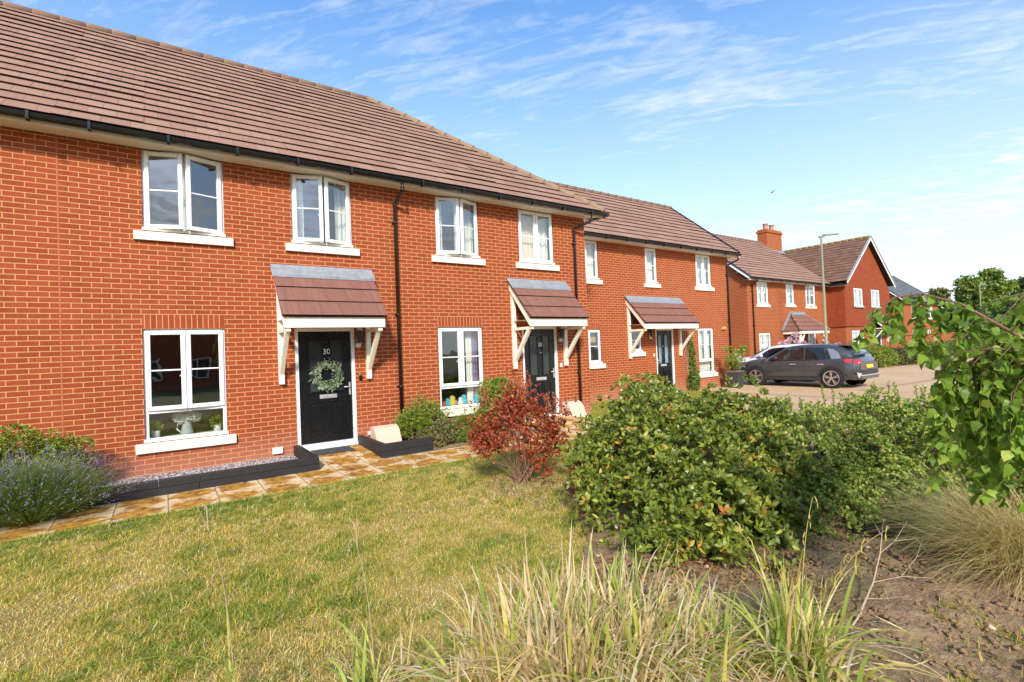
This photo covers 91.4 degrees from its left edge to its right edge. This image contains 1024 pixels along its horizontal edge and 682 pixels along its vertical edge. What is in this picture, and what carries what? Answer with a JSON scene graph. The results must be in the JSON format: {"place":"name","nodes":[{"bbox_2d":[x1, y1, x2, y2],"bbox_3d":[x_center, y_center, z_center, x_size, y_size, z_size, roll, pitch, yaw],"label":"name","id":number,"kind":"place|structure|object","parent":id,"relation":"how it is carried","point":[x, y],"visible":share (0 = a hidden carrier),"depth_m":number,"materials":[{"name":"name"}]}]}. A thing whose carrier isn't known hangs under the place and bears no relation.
{"place":"outdoors","nodes":[
{"label":"outdoors","id":0,"kind":"place"},
{"bbox_2d":[0,426,586,542],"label":"path","id":1,"kind":"structure","parent":0,"point":[91,516],"depth_m":6.51,"materials":[{"name":"beige stone"}]},
{"bbox_2d":[0,425,655,681],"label":"lawn","id":2,"kind":"structure","parent":0,"point":[123,569],"depth_m":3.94,"materials":[{"name":"plant"}]},
{"bbox_2d":[86,503,236,681],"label":"lone sedge","id":3,"kind":"object","parent":2,"relation":"on","point":[230,663],"visible":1,"depth_m":2.52,"materials":[{"name":"grass blades"}]},
{"bbox_2d":[285,520,374,681],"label":"lone sedge","id":4,"kind":"object","parent":2,"relation":"on","point":[359,645],"visible":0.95,"depth_m":2.60,"materials":[{"name":"green grass blades"},{"name":"dry straw-coloured stalk"}]},
{"bbox_2d":[309,615,442,681],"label":"sedge clump","id":5,"kind":"object","parent":2,"relation":"on","point":[340,675],"visible":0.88,"depth_m":2.53,"materials":[{"name":"green plant"}]},
{"bbox_2d":[374,585,624,681],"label":"sedge clump","id":6,"kind":"object","parent":2,"relation":"on","point":[461,650],"visible":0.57,"depth_m":2.52,"materials":[{"name":"plant"}]},
{"bbox_2d":[457,366,584,484],"bbox_3d":[0.092,1.068,6.340,1.120,1.512,1.550,0,-2,-67],"label":"red shrub","id":7,"kind":"object","parent":2,"relation":"on","point":[488,440],"visible":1,"depth_m":6.28,"materials":[{"name":"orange plant"}]},
{"bbox_2d":[485,472,567,495],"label":"bare soil clods","id":8,"kind":"object","parent":2,"relation":"on","point":[513,483],"visible":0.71,"depth_m":6.29,"materials":[{"name":"brown soil"}]},
{"bbox_2d":[359,522,779,681],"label":"sedge clump","id":9,"kind":"object","parent":2,"relation":"on","point":[582,663],"visible":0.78,"depth_m":2.48,"materials":[{"name":"plant"}]},
{"bbox_2d":[21,381,780,540],"bbox_3d":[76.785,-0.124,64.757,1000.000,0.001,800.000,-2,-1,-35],"label":"ground","id":10,"kind":"structure","parent":0,"point":[347,481],"depth_m":8.40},
{"bbox_2d":[0,0,85,476],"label":"brick house","id":11,"kind":"structure","parent":10,"relation":"on","point":[38,48],"depth_m":6.85,"materials":[{"name":"brick"}]},
{"bbox_2d":[50,22,404,484],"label":"brick house","id":12,"kind":"structure","parent":10,"relation":"on","point":[228,243],"depth_m":8.37,"materials":[{"name":"brick"}]},
{"bbox_2d":[149,420,163,437],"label":"pot plant","id":13,"kind":"object","parent":12,"relation":"on","point":[156,428],"visible":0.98,"depth_m":7.69,"materials":[{"name":"green plant"}]},
{"bbox_2d":[133,149,233,246],"bbox_3d":[-5.140,-2.231,7.840,1.307,1.391,0.248,-2,-1,-35],"label":"window","id":14,"kind":"structure","parent":12,"relation":"in","point":[183,162],"depth_m":7.76,"materials":[{"name":"white plastic"}]},
{"bbox_2d":[136,329,236,454],"bbox_3d":[-5.081,0.738,7.803,1.306,1.853,0.165,-2,-1,-35],"label":"window","id":15,"kind":"structure","parent":12,"relation":"in","point":[186,375],"depth_m":7.75,"materials":[{"name":"white plastic"}]},
{"bbox_2d":[172,410,201,434],"bbox_3d":[-5.182,1.281,7.960,0.417,0.411,0.266,-2,-1,-35],"label":"flower jug","id":16,"kind":"object","parent":12,"relation":"on","point":[185,419],"visible":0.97,"depth_m":7.89,"materials":[{"name":"grey ceramic"}]},
{"bbox_2d":[209,413,222,430],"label":"pot plant","id":17,"kind":"object","parent":12,"relation":"on","point":[215,419],"visible":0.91,"depth_m":8.15,"materials":[{"name":"green plant"}]},
{"bbox_2d":[285,173,359,255],"bbox_3d":[-3.458,-2.274,9.084,1.280,1.391,0.359,-2,-1,-35],"label":"window","id":18,"kind":"structure","parent":12,"relation":"in","point":[342,211],"depth_m":9.00,"materials":[{"name":"white plastic"}]},
{"bbox_2d":[294,328,357,450],"bbox_3d":[-3.341,0.838,9.006,1.067,2.150,0.150,-2,-1,-35],"label":"door","id":19,"kind":"structure","parent":12,"relation":"in","point":[324,420],"depth_m":9.01,"materials":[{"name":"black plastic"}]},
{"bbox_2d":[308,357,343,393],"bbox_3d":[-3.338,0.635,8.973,0.647,0.680,0.119,-2,-1,-35],"label":"wreath","id":20,"kind":"object","parent":19,"relation":"attached to","point":[337,378],"visible":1,"depth_m":8.99,"materials":[{"name":"green plant"}]},
{"bbox_2d":[355,327,362,347],"bbox_3d":[-2.842,-0.077,9.281,0.160,0.410,0.155,-2,-1,-35],"label":"wall light","id":21,"kind":"object","parent":12,"relation":"attached to","point":[359,330],"visible":0.88,"depth_m":9.24,"materials":[{"name":"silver metal"}]},
{"bbox_2d":[312,444,383,468],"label":"path to door","id":22,"kind":"structure","parent":10,"relation":"on","point":[360,454],"depth_m":8.25,"materials":[{"name":"beige stone"}]},
{"bbox_2d":[311,445,355,455],"bbox_3d":[-3.124,1.908,8.721,0.640,0.018,0.470,-2,-1,-35],"label":"door mat","id":23,"kind":"object","parent":22,"relation":"on","point":[332,450],"depth_m":8.68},
{"bbox_2d":[387,426,542,457],"bbox_3d":[-0.984,1.913,9.778,3.618,0.001,1.293,-2,-1,-35],"label":"soil border","id":24,"kind":"object","parent":10,"relation":"on","point":[453,444],"visible":0.2,"depth_m":9.21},
{"bbox_2d":[370,424,401,442],"bbox_3d":[-2.283,1.749,9.100,0.460,0.412,0.440,-2,-1,-35],"label":"gas meter box","id":25,"kind":"object","parent":24,"relation":"on","point":[389,433],"visible":0.67,"depth_m":9.04,"materials":[{"name":"beige plastic"}]},
{"bbox_2d":[357,435,432,457],"bbox_3d":[-2.121,1.833,9.001,0.930,0.228,1.262,-2,-1,-35],"label":"timber planter","id":26,"kind":"object","parent":24,"relation":"on","point":[385,450],"visible":0.94,"depth_m":8.51,"materials":[{"name":"black wood"}]},
{"bbox_2d":[391,389,452,439],"bbox_3d":[-1.697,1.443,9.656,1.200,1.020,0.905,-2,-1,-35],"label":"yew like shrub","id":27,"kind":"object","parent":24,"relation":"on","point":[404,421],"visible":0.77,"depth_m":9.49,"materials":[{"name":"green plant"}]},
{"bbox_2d":[416,417,459,448],"bbox_3d":[-1.386,1.677,9.177,0.835,0.542,0.653,-2,-1,-35],"label":"mottled shrub","id":28,"kind":"object","parent":24,"relation":"on","point":[438,428],"visible":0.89,"depth_m":9.07,"materials":[{"name":"green plant"}]},
{"bbox_2d":[453,411,484,442],"bbox_3d":[-0.834,1.654,9.802,0.760,0.559,1.367,-3,-1,25],"label":"fine leaved shrub","id":29,"kind":"object","parent":24,"relation":"on","point":[463,431],"visible":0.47,"depth_m":9.55,"materials":[{"name":"green plant"}]},
{"bbox_2d":[471,376,513,433],"bbox_3d":[-0.381,1.295,9.967,1.035,1.221,0.722,-2,-1,-35],"label":"upright evergreen","id":30,"kind":"object","parent":24,"relation":"on","point":[493,384],"visible":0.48,"depth_m":9.86,"materials":[{"name":"green plant"}]},
{"bbox_2d":[525,415,590,429],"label":"path to door","id":31,"kind":"structure","parent":10,"relation":"on","point":[570,423],"depth_m":11.15,"materials":[{"name":"beige stone"}]},
{"bbox_2d":[549,181,741,402],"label":"brick house","id":32,"kind":"structure","parent":10,"relation":"on","point":[661,270],"depth_m":17.12,"materials":[{"name":"brick"}]},
{"bbox_2d":[585,240,602,284],"bbox_3d":[2.182,-2.409,15.244,1.300,1.346,0.280,-2,-1,-35],"label":"window","id":33,"kind":"structure","parent":32,"relation":"in","point":[588,244],"depth_m":15.46,"materials":[{"name":"white plastic"}]},
{"bbox_2d":[588,329,605,368],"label":"window","id":34,"kind":"structure","parent":32,"relation":"in","point":[591,333],"depth_m":15.35,"materials":[{"name":"white plastic"}]},
{"bbox_2d":[628,329,645,356],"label":"window","id":35,"kind":"structure","parent":32,"relation":"in","point":[637,352],"depth_m":16.37,"materials":[{"name":"white plastic"}]},
{"bbox_2d":[644,248,660,287],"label":"window","id":36,"kind":"structure","parent":32,"relation":"in","point":[648,257],"depth_m":17.04,"materials":[{"name":"white plastic"}]},
{"bbox_2d":[655,328,674,391],"bbox_3d":[5.272,0.646,17.189,0.970,2.150,0.150,-2,-1,-35],"label":"door","id":37,"kind":"structure","parent":32,"relation":"in","point":[664,337],"depth_m":17.26,"materials":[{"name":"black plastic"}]},
{"bbox_2d":[682,331,694,382],"bbox_3d":[6.298,0.567,17.823,0.795,1.853,0.026,-2,-1,-35],"label":"trellis","id":38,"kind":"object","parent":32,"relation":"attached to","point":[688,357],"visible":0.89,"depth_m":17.81,"materials":[{"name":"beige wood"}]},
{"bbox_2d":[686,339,700,390],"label":"shrub","id":39,"kind":"object","parent":32,"relation":"attached to","point":[695,379],"visible":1,"depth_m":17.75,"materials":[{"name":"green plant"}]},
{"bbox_2d":[695,254,714,290],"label":"window","id":40,"kind":"structure","parent":32,"relation":"in","point":[699,259],"depth_m":18.67,"materials":[{"name":"white plastic"}]},
{"bbox_2d":[698,328,717,377],"bbox_3d":[7.172,0.428,18.592,1.170,1.808,0.280,-2,-1,-35],"label":"window","id":41,"kind":"structure","parent":32,"relation":"in","point":[703,333],"depth_m":18.65,"materials":[{"name":"white plastic"}]},
{"bbox_2d":[585,389,725,425],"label":"verge grass","id":42,"kind":"structure","parent":10,"relation":"on","point":[607,401],"depth_m":14.24,"materials":[{"name":"green plant"}]},
{"bbox_2d":[777,332,807,344],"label":"rose bush","id":43,"kind":"object","parent":10,"relation":"on","point":[789,339],"visible":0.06,"depth_m":25.84,"materials":[{"name":"pink plant"}]},
{"bbox_2d":[563,432,1023,681],"bbox_3d":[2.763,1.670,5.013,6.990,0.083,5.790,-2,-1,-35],"label":"bed soil","id":44,"kind":"structure","parent":10,"relation":"on","point":[913,614],"depth_m":3.27,"materials":[{"name":"brown soil"}]},
{"bbox_2d":[566,460,586,495],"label":"red seedling","id":45,"kind":"object","parent":44,"relation":"on","point":[573,468],"visible":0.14,"depth_m":5.69,"materials":[{"name":"orange plant"}]},
{"bbox_2d":[463,537,801,681],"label":"sedge clump","id":46,"kind":"object","parent":44,"relation":"on","point":[660,599],"visible":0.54,"depth_m":2.55,"materials":[{"name":"beige plant"}]},
{"bbox_2d":[400,575,930,681],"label":"straw litter","id":47,"kind":"object","parent":44,"relation":"on","point":[795,680],"visible":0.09,"depth_m":2.53,"materials":[{"name":"beige plant"}]},
{"bbox_2d":[562,371,838,581],"bbox_3d":[1.925,1.064,5.630,2.721,1.442,4.437,-2,-1,7],"label":"laurel bush","id":48,"kind":"object","parent":44,"relation":"on","point":[672,465],"visible":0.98,"depth_m":4.56,"materials":[{"name":"green plant"}]},
{"bbox_2d":[641,569,843,681],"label":"sedge clump","id":49,"kind":"object","parent":44,"relation":"on","point":[739,633],"visible":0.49,"depth_m":2.59,"materials":[{"name":"beige plant"}]},
{"bbox_2d":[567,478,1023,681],"bbox_3d":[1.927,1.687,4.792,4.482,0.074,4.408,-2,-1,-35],"label":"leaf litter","id":50,"kind":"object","parent":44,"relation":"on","point":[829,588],"visible":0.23,"depth_m":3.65,"materials":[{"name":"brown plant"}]},
{"bbox_2d":[593,457,1023,681],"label":"weeds","id":51,"kind":"object","parent":44,"relation":"on","point":[1015,675],"visible":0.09,"depth_m":2.74,"materials":[{"name":"green plant"}]},
{"bbox_2d":[696,496,977,681],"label":"sedge clump","id":52,"kind":"object","parent":44,"relation":"on","point":[797,633],"visible":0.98,"depth_m":2.51,"materials":[{"name":"green plant"}]},
{"bbox_2d":[851,523,904,536],"bbox_3d":[3.129,1.617,4.278,0.360,0.042,0.140,-9,3,27],"label":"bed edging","id":53,"kind":"object","parent":44,"relation":"on","point":[892,532],"visible":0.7,"depth_m":4.25,"materials":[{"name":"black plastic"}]},
{"bbox_2d":[738,381,1023,541],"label":"clipped hedge","id":54,"kind":"object","parent":44,"relation":"on","point":[837,434],"visible":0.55,"depth_m":4.88,"materials":[{"name":"green plant"}]},
{"bbox_2d":[851,521,948,624],"bbox_3d":[2.418,1.481,3.292,1.358,0.406,0.297,-2,-1,-31],"label":"dead twig","id":55,"kind":"object","parent":44,"relation":"on","point":[865,599],"visible":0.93,"depth_m":3.32,"materials":[{"name":"beige wood"}]},
{"bbox_2d":[832,455,1023,618],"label":"feather grass","id":56,"kind":"object","parent":44,"relation":"on","point":[1016,563],"depth_m":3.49,"materials":[{"name":"beige plant"}]},
{"bbox_2d":[852,292,1023,513],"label":"birch tree","id":57,"kind":"object","parent":44,"relation":"on","point":[994,368],"visible":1,"depth_m":2.52,"materials":[{"name":"green plant"}]},
{"bbox_2d":[923,594,1023,681],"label":"weedy grass","id":58,"kind":"structure","parent":44,"relation":"on","point":[996,625],"depth_m":2.89,"materials":[{"name":"plant"}]},
{"bbox_2d":[818,233,838,343],"bbox_3d":[15.562,-1.861,24.298,0.976,6.772,0.189,-2,-1,1],"label":"street lamp","id":59,"kind":"object","parent":10,"relation":"on","point":[824,299],"visible":0.78,"depth_m":24.28,"materials":[{"name":"metal"}]},
{"bbox_2d":[862,345,900,367],"bbox_3d":[19.103,0.809,26.801,4.239,1.366,2.323,-2,-1,-35],"label":"rounded hedge","id":60,"kind":"object","parent":10,"relation":"on","point":[885,356],"visible":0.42,"depth_m":26.48,"materials":[{"name":"green plant"}]},
{"bbox_2d":[876,345,917,365],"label":"rounded hedge","id":61,"kind":"object","parent":10,"relation":"on","point":[903,356],"visible":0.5,"depth_m":27.74,"materials":[{"name":"green plant"}]},
{"bbox_2d":[925,287,951,302],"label":"broadleaf tree","id":62,"kind":"object","parent":10,"relation":"on","point":[942,292],"visible":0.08,"depth_m":77.78,"materials":[{"name":"green plant"}]},
{"bbox_2d":[907,338,973,362],"bbox_3d":[26.410,0.567,30.984,8.098,1.430,2.078,-2,-1,-32],"label":"rounded hedge","id":63,"kind":"object","parent":10,"relation":"on","point":[949,344],"visible":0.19,"depth_m":30.21,"materials":[{"name":"green plant"}]},
{"bbox_2d":[936,295,987,332],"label":"broadleaf tree","id":64,"kind":"object","parent":10,"relation":"on","point":[945,307],"visible":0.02,"depth_m":64.24,"materials":[{"name":"green plant"}]},
{"bbox_2d":[938,307,1016,339],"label":"broadleaf tree","id":65,"kind":"object","parent":10,"relation":"on","point":[974,322],"visible":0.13,"depth_m":57.91,"materials":[{"name":"green plant"}]},
{"bbox_2d":[951,267,1019,313],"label":"broadleaf tree","id":66,"kind":"object","parent":10,"relation":"on","point":[997,286],"visible":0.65,"depth_m":78.49,"materials":[{"name":"green plant"}]},
{"bbox_2d":[983,291,1023,315],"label":"broadleaf tree","id":67,"kind":"object","parent":10,"relation":"on","point":[1008,306],"visible":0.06,"depth_m":64.10,"materials":[{"name":"green plant"}]},
{"bbox_2d":[1007,276,1023,303],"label":"broadleaf tree","id":68,"kind":"object","parent":10,"relation":"on","point":[1020,284],"visible":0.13,"depth_m":80.13,"materials":[{"name":"green plant"}]},
{"label":"planting border","id":69,"kind":"structure","parent":10,"relation":"on","visible":0},
{"bbox_2d":[0,450,90,518],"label":"lavender","id":70,"kind":"object","parent":69,"relation":"on","point":[22,485],"visible":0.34,"depth_m":5.37,"materials":[{"name":"green plant"}]},
{"bbox_2d":[0,421,99,487],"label":"green shrub","id":71,"kind":"object","parent":69,"relation":"on","point":[36,442],"visible":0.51,"depth_m":6.39,"materials":[{"name":"green plant"}]},
{"bbox_2d":[0,439,154,527],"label":"lavender","id":72,"kind":"object","parent":69,"relation":"on","point":[46,508],"visible":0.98,"depth_m":5.53,"materials":[{"name":"green plant"}]},
{"bbox_2d":[68,445,319,510],"bbox_3d":[-4.481,1.909,7.305,2.875,0.200,1.345,-2,-1,-35],"label":"timber planter","id":73,"kind":"object","parent":69,"relation":"on","point":[307,461],"visible":0.86,"depth_m":6.75,"materials":[{"name":"black wood"}]},
{"bbox_2d":[85,455,297,488],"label":"slate chippings","id":74,"kind":"object","parent":73,"relation":"in","point":[220,467],"visible":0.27,"depth_m":7.61,"materials":[{"name":"grey gravel"}]},
{"bbox_2d":[332,87,608,439],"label":"brick house","id":75,"kind":"structure","parent":0,"point":[492,266],"depth_m":11.22,"materials":[{"name":"brick"}]},
{"bbox_2d":[449,396,456,405],"bbox_3d":[-1.274,1.274,10.688,0.187,0.217,0.178,-2,-1,-35],"label":"soft toy","id":76,"kind":"object","parent":75,"relation":"on","point":[453,402],"visible":0.91,"depth_m":10.63,"materials":[{"name":"fabric"}]},
{"bbox_2d":[431,196,485,265],"bbox_3d":[-1.182,-2.335,10.671,1.270,1.391,0.357,-2,-1,-35],"label":"window","id":77,"kind":"structure","parent":75,"relation":"in","point":[465,230],"depth_m":10.64,"materials":[{"name":"white plastic"}]},
{"bbox_2d":[438,327,483,416],"bbox_3d":[-1.115,0.634,10.666,1.305,1.853,0.327,-2,-1,-35],"label":"window","id":78,"kind":"structure","parent":75,"relation":"in","point":[471,356],"depth_m":10.67,"materials":[{"name":"white plastic"}]},
{"bbox_2d":[516,209,559,270],"bbox_3d":[0.534,-2.379,11.915,1.270,1.391,0.280,-2,-1,-35],"label":"window","id":79,"kind":"structure","parent":75,"relation":"in","point":[532,229],"depth_m":11.93,"materials":[{"name":"white plastic"}]},
{"bbox_2d":[522,326,561,419],"bbox_3d":[0.681,0.731,11.809,1.065,2.150,0.150,-2,-1,-35],"label":"door","id":80,"kind":"structure","parent":75,"relation":"in","point":[540,358],"depth_m":11.88,"materials":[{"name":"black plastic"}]},
{"bbox_2d":[558,326,563,341],"bbox_3d":[1.190,-0.184,12.090,0.160,0.410,0.155,-2,-1,-35],"label":"wall light","id":81,"kind":"object","parent":75,"relation":"attached to","point":[560,334],"visible":0.91,"depth_m":12.05,"materials":[{"name":"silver metal"}]},
{"bbox_2d":[562,400,587,417],"bbox_3d":[1.481,1.653,11.978,0.510,0.412,0.440,-2,-1,-35],"label":"gas meter box","id":82,"kind":"object","parent":75,"relation":"attached to","point":[577,408],"visible":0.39,"depth_m":11.92,"materials":[{"name":"beige plastic"}]},
{"bbox_2d":[1,0,1023,307],"label":"sky","id":83,"kind":"structure","parent":0,"point":[898,123],"materials":[{"name":"blue"}]},
{"bbox_2d":[712,223,898,357],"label":"brick house","id":84,"kind":"structure","parent":0,"point":[775,294],"depth_m":30.65,"materials":[{"name":"brick"}]},
{"bbox_2d":[756,281,770,306],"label":"window","id":85,"kind":"structure","parent":84,"relation":"in","point":[761,288],"depth_m":27.14,"materials":[{"name":"white plastic"}]},
{"bbox_2d":[759,333,770,350],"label":"window","id":86,"kind":"structure","parent":84,"relation":"in","point":[764,343],"depth_m":27.14,"materials":[{"name":"white plastic"}]},
{"bbox_2d":[786,284,795,306],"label":"window","id":87,"kind":"structure","parent":84,"relation":"in","point":[787,285],"depth_m":28.95,"materials":[{"name":"white plastic"}]},
{"bbox_2d":[805,286,816,308],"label":"window","id":88,"kind":"structure","parent":84,"relation":"in","point":[809,306],"depth_m":29.97,"materials":[{"name":"white plastic"}]},
{"bbox_2d":[808,333,815,343],"bbox_3d":[18.013,0.125,30.141,1.024,1.346,0.247,-2,-1,-35],"label":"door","id":89,"kind":"structure","parent":84,"relation":"in","point":[811,339],"depth_m":30.11,"materials":[{"name":"white plastic"}]},
{"bbox_2d":[852,330,863,343],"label":"window","id":90,"kind":"structure","parent":84,"relation":"in","point":[855,333],"depth_m":31.50,"materials":[{"name":"white plastic"}]},
{"bbox_2d":[854,288,862,305],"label":"window","id":91,"kind":"structure","parent":84,"relation":"in","point":[856,290],"depth_m":31.74,"materials":[{"name":"white plastic"}]},
{"bbox_2d":[871,290,879,306],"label":"window","id":92,"kind":"structure","parent":84,"relation":"in","point":[873,292],"depth_m":33.29,"materials":[{"name":"white plastic"}]},
{"bbox_2d":[876,330,881,347],"bbox_3d":[24.447,0.283,33.335,1.000,2.050,0.088,-2,-1,-35],"label":"door","id":93,"kind":"structure","parent":84,"relation":"in","point":[879,338],"depth_m":33.46,"materials":[{"name":"white plastic"}]},
{"bbox_2d":[609,357,1017,442],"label":"road","id":94,"kind":"structure","parent":0,"point":[900,374],"depth_m":17.18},
{"bbox_2d":[724,371,745,387],"bbox_3d":[8.242,1.406,18.423,0.556,0.605,0.556,-2,-1,-35],"label":"tall planter","id":95,"kind":"object","parent":94,"relation":"on","point":[737,377],"visible":0.78,"depth_m":18.23,"materials":[{"name":"stone"}]},
{"bbox_2d":[719,343,748,370],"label":"potted shrub","id":96,"kind":"object","parent":95,"relation":"in","point":[736,362],"visible":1,"depth_m":18.36,"materials":[{"name":"green plant"}]},
{"bbox_2d":[737,342,814,381],"bbox_3d":[11.657,0.859,21.270,2.100,1.538,4.246,-2,-1,-35],"label":"parked car","id":97,"kind":"object","parent":94,"relation":"on","point":[765,353],"visible":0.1,"depth_m":21.17,"materials":[{"name":"white paint"}]},
{"bbox_2d":[740,342,879,387],"bbox_3d":[10.714,0.846,18.335,2.100,1.538,4.246,-2,-1,-35],"label":"parked car","id":98,"kind":"object","parent":94,"relation":"on","point":[838,365],"visible":0.92,"depth_m":17.25,"materials":[{"name":"grey paint"}]},
{"bbox_2d":[727,392,923,402],"bbox_3d":[8.634,1.636,14.834,0.250,0.001,6.000,-2,-1,-35],"label":"channel","id":99,"kind":"object","parent":94,"relation":"on","point":[803,396],"visible":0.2,"depth_m":14.73,"materials":[{"name":"beige concrete"}]},
{"bbox_2d":[857,379,936,390],"bbox_3d":[33.336,0.930,29.092,52.245,0.001,0.299,-2,-1,-31],"label":"channel","id":100,"kind":"object","parent":94,"relation":"on","point":[899,384],"visible":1,"depth_m":17.15,"materials":[{"name":"beige concrete"}]},
{"bbox_2d":[969,340,985,357],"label":"rounded hedge","id":101,"kind":"object","parent":94,"relation":"on","point":[975,347],"visible":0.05,"depth_m":33.16,"materials":[{"name":"green plant"}]},
{"bbox_2d":[888,276,939,333],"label":"brick house","id":102,"kind":"structure","parent":0,"point":[901,288],"depth_m":54.01,"materials":[{"name":"brick"}]},
{"bbox_2d":[891,332,955,347],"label":"garden wall","id":103,"kind":"structure","parent":0,"point":[908,337],"depth_m":40.08,"materials":[{"name":"orange brick"}]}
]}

